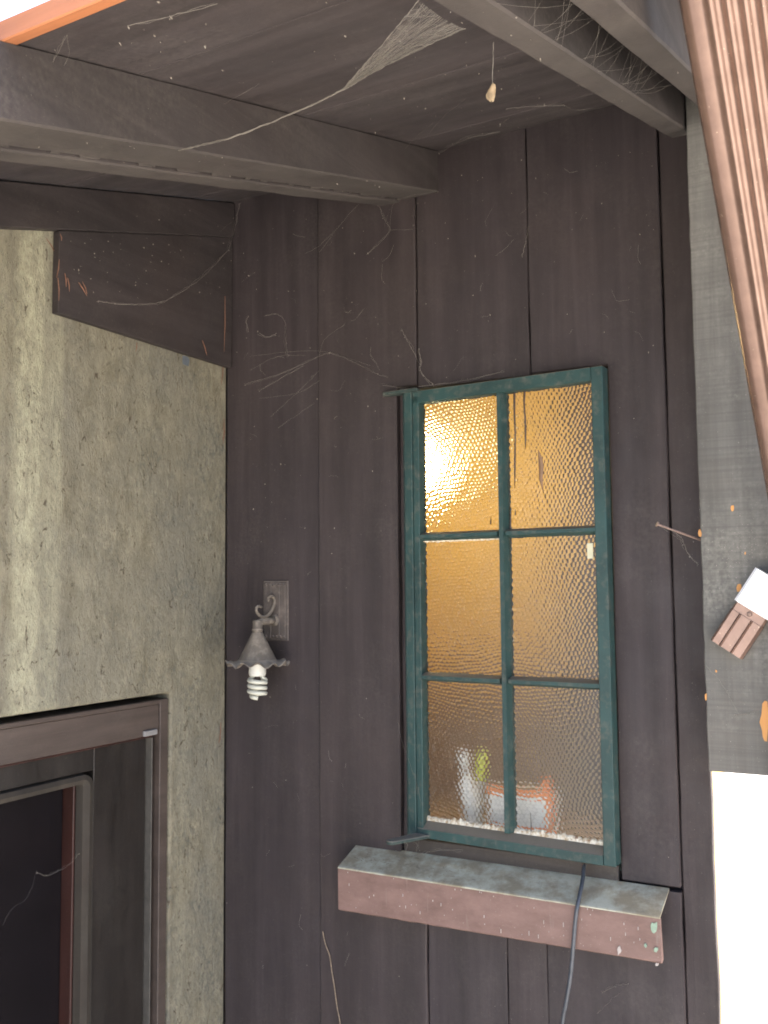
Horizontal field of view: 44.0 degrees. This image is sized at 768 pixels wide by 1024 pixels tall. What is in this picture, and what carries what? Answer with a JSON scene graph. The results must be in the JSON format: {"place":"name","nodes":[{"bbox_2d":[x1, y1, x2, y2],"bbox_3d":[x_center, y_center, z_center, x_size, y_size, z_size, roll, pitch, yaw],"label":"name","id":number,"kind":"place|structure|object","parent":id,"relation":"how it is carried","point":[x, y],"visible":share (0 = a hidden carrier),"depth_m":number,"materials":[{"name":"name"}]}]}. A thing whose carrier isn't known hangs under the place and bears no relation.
{"place":"outdoors","nodes":[
{"label":"outdoors","id":0,"kind":"place"},
{"bbox_2d":[0,0,48,20],"label":"sky","id":1,"kind":"structure","parent":0,"point":[8,8],"materials":[{"name":"white"}]},
{"bbox_2d":[725,772,767,1023],"bbox_3d":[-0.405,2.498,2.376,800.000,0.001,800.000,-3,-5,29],"label":"ground","id":2,"kind":"structure","parent":0,"point":[747,817],"depth_m":7.13,"materials":[{"name":"white"}]},
{"bbox_2d":[0,229,225,1023],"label":"stucco wall","id":3,"kind":"structure","parent":2,"relation":"on","point":[112,511],"depth_m":2.24,"materials":[{"name":"beige paint"}]},
{"bbox_2d":[0,696,167,1023],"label":"door","id":4,"kind":"structure","parent":3,"relation":"attached to","point":[83,937],"depth_m":2.13,"materials":[{"name":"brown wood"}]},
{"bbox_2d":[0,181,233,237],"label":"frieze board","id":5,"kind":"object","parent":3,"relation":"attached to","point":[30,206],"visible":0.93,"depth_m":2.20,"materials":[{"name":"brown wood"}]},
{"bbox_2d":[52,231,231,367],"bbox_3d":[-0.571,-0.593,2.345,0.019,0.363,0.605,-3,-5,29],"label":"filler board","id":6,"kind":"object","parent":3,"relation":"attached to","point":[188,320],"visible":1,"depth_m":2.33,"materials":[{"name":"brown wood"}]},
{"bbox_2d":[46,234,225,742],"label":"torn splinters","id":7,"kind":"object","parent":6,"relation":"attached to","point":[136,349],"visible":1,"depth_m":2.13,"materials":[{"name":"brown wood"}]},
{"bbox_2d":[97,203,240,304],"bbox_3d":[-0.522,-0.658,2.375,0.038,0.398,0.486,-3,-5,29],"label":"cobweb","id":8,"kind":"object","parent":6,"relation":"attached to","point":[174,294],"visible":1,"depth_m":2.37,"materials":[{"name":"fabric"}]},
{"bbox_2d":[223,105,720,1023],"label":"plank wall","id":9,"kind":"structure","parent":2,"relation":"on","point":[585,279],"depth_m":2.28,"materials":[{"name":"brown wood"}]},
{"bbox_2d":[0,41,437,205],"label":"rafter","id":10,"kind":"object","parent":9,"relation":"attached to","point":[58,109],"visible":0.99,"depth_m":1.52,"materials":[{"name":"wood"}]},
{"bbox_2d":[178,0,464,150],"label":"cobweb","id":11,"kind":"object","parent":10,"relation":"attached to","point":[356,80],"visible":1,"depth_m":1.14,"materials":[{"name":"fabric"}]},
{"bbox_2d":[321,191,435,254],"bbox_3d":[-0.038,-0.750,2.380,0.396,0.210,0.028,-3,-5,29],"label":"cobweb","id":12,"kind":"object","parent":10,"relation":"attached to","point":[382,218],"visible":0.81,"depth_m":2.37,"materials":[{"name":"fabric"}]},
{"bbox_2d":[225,581,289,699],"bbox_3d":[-0.318,0.322,2.395,0.163,0.297,0.164,-3,-5,29],"label":"wall lamp","id":13,"kind":"object","parent":9,"relation":"attached to","point":[257,657],"visible":1,"depth_m":2.39,"materials":[{"name":"metal"}]},
{"bbox_2d":[0,0,614,202],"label":"porch soffit","id":14,"kind":"structure","parent":9,"relation":"on","point":[239,39],"depth_m":1.52,"materials":[{"name":"dark painted timber"}]},
{"bbox_2d":[0,0,124,44],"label":"fascia board","id":15,"kind":"object","parent":14,"relation":"attached to","point":[35,21],"depth_m":1.16,"materials":[{"name":"orange wood"}]},
{"bbox_2d":[53,3,255,102],"bbox_3d":[-0.344,-0.644,1.397,0.353,0.153,0.581,2,-5,-33],"label":"cobweb","id":16,"kind":"object","parent":14,"relation":"attached to","point":[155,20],"visible":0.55,"depth_m":1.16,"materials":[{"name":"fabric"}]},
{"bbox_2d":[20,1,678,297],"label":"ceiling lint","id":17,"kind":"object","parent":14,"relation":"hanging from","point":[272,61],"visible":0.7,"depth_m":1.68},
{"bbox_2d":[409,104,591,152],"bbox_3d":[0.167,-0.813,2.107,0.397,0.124,0.486,3,-6,-37],"label":"cobweb","id":18,"kind":"object","parent":14,"relation":"attached to","point":[500,123],"visible":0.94,"depth_m":2.02,"materials":[{"name":"fabric"}]},
{"bbox_2d":[434,0,686,137],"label":"rafter","id":19,"kind":"object","parent":14,"relation":"attached to","point":[658,109],"visible":0.84,"depth_m":1.34,"materials":[{"name":"wood"}]},
{"bbox_2d":[486,42,495,101],"bbox_3d":[0.129,-0.535,1.161,0.013,0.074,0.005,-3,-5,29],"label":"cocoon","id":20,"kind":"object","parent":19,"relation":"hanging from","point":[490,95],"visible":1,"depth_m":1.16,"materials":[{"name":"fabric"}]},
{"bbox_2d":[498,0,666,92],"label":"cobweb","id":21,"kind":"object","parent":19,"relation":"attached to","point":[590,49],"visible":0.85,"depth_m":1.29,"materials":[{"name":"fabric"}]},
{"bbox_2d":[570,0,697,104],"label":"rafter","id":22,"kind":"object","parent":14,"relation":"attached to","point":[651,33],"visible":0.52,"depth_m":1.28,"materials":[{"name":"grey wood"}]},
{"bbox_2d":[244,331,385,425],"bbox_3d":[-0.183,-0.348,2.444,0.438,0.248,0.006,-3,-5,29],"label":"cobweb","id":23,"kind":"object","parent":9,"relation":"attached to","point":[302,366],"visible":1,"depth_m":2.46,"materials":[{"name":"fabric"}]},
{"bbox_2d":[322,931,340,1023],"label":"dry rootlet","id":24,"kind":"object","parent":9,"relation":"attached to","point":[332,977],"visible":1,"depth_m":2.31,"materials":[{"name":"plant"}]},
{"bbox_2d":[247,169,638,953],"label":"lint threads","id":25,"kind":"object","parent":9,"relation":"attached to","point":[339,389],"visible":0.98,"depth_m":2.37,"materials":[{"name":"fabric"}]},
{"bbox_2d":[239,155,679,1021],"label":"lint specks","id":26,"kind":"object","parent":9,"relation":"attached to","point":[423,375],"visible":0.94,"depth_m":2.32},
{"bbox_2d":[382,366,621,870],"bbox_3d":[0.248,0.233,2.164,0.552,1.080,0.153,-2,-5,21],"label":"casement window","id":27,"kind":"structure","parent":9,"relation":"attached to","point":[511,720],"depth_m":2.13,"materials":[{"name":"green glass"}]},
{"bbox_2d":[397,723,460,862],"bbox_3d":[0.097,0.661,2.188,0.172,0.338,0.024,-3,-5,29],"label":"cobweb","id":28,"kind":"object","parent":27,"relation":"attached to","point":[417,846],"visible":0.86,"depth_m":2.21,"materials":[{"name":"fabric"}]},
{"bbox_2d":[384,328,500,388],"bbox_3d":[0.138,-0.376,2.262,0.322,0.156,0.020,-3,-5,29],"label":"cobweb","id":29,"kind":"object","parent":27,"relation":"attached to","point":[424,376],"visible":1,"depth_m":2.29,"materials":[{"name":"fabric"}]},
{"bbox_2d":[338,839,668,965],"bbox_3d":[0.242,0.838,2.095,0.744,0.163,0.103,-3,-5,29],"label":"window sill","id":30,"kind":"structure","parent":9,"relation":"attached to","point":[518,896],"depth_m":2.06,"materials":[{"name":"weathered wood sheet wood"},{"name":"red brown paint"},{"name":"green paint"}]},
{"bbox_2d":[355,850,472,879],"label":"sill litter","id":31,"kind":"object","parent":30,"relation":"on","point":[410,861],"visible":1,"depth_m":2.21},
{"bbox_2d":[560,863,585,1023],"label":"cable","id":32,"kind":"object","parent":30,"relation":"hanging from","point":[573,942],"visible":1,"depth_m":1.95,"materials":[{"name":"grey rubber"}]},
{"bbox_2d":[685,96,767,775],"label":"corner board","id":33,"kind":"object","parent":9,"relation":"attached to","point":[733,500],"visible":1,"depth_m":1.86,"materials":[{"name":"grey wood"}]},
{"bbox_2d":[656,522,700,540],"bbox_3d":[0.594,0.040,1.915,0.092,0.041,0.010,0,-5,0],"label":"nail","id":34,"kind":"object","parent":33,"relation":"attached to","point":[674,530],"visible":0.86,"depth_m":1.91,"materials":[{"name":"metal"}]},
{"bbox_2d":[679,0,767,497],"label":"downpipe","id":35,"kind":"object","parent":33,"relation":"attached to","point":[727,43],"visible":1,"depth_m":1.25,"materials":[{"name":"brown metal"}]},
{"bbox_2d":[711,567,767,658],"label":"pipe strap","id":36,"kind":"object","parent":33,"relation":"attached to","point":[741,628],"visible":1,"depth_m":1.81,"materials":[{"name":"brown metal"}]},
{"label":"room floor","id":37,"kind":"structure","parent":0,"visible":0},
{"bbox_2d":[712,771,733,1023],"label":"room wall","id":38,"kind":"structure","parent":37,"relation":"on","point":[722,889],"depth_m":3.00,"materials":[{"name":"white paint"}]}
]}

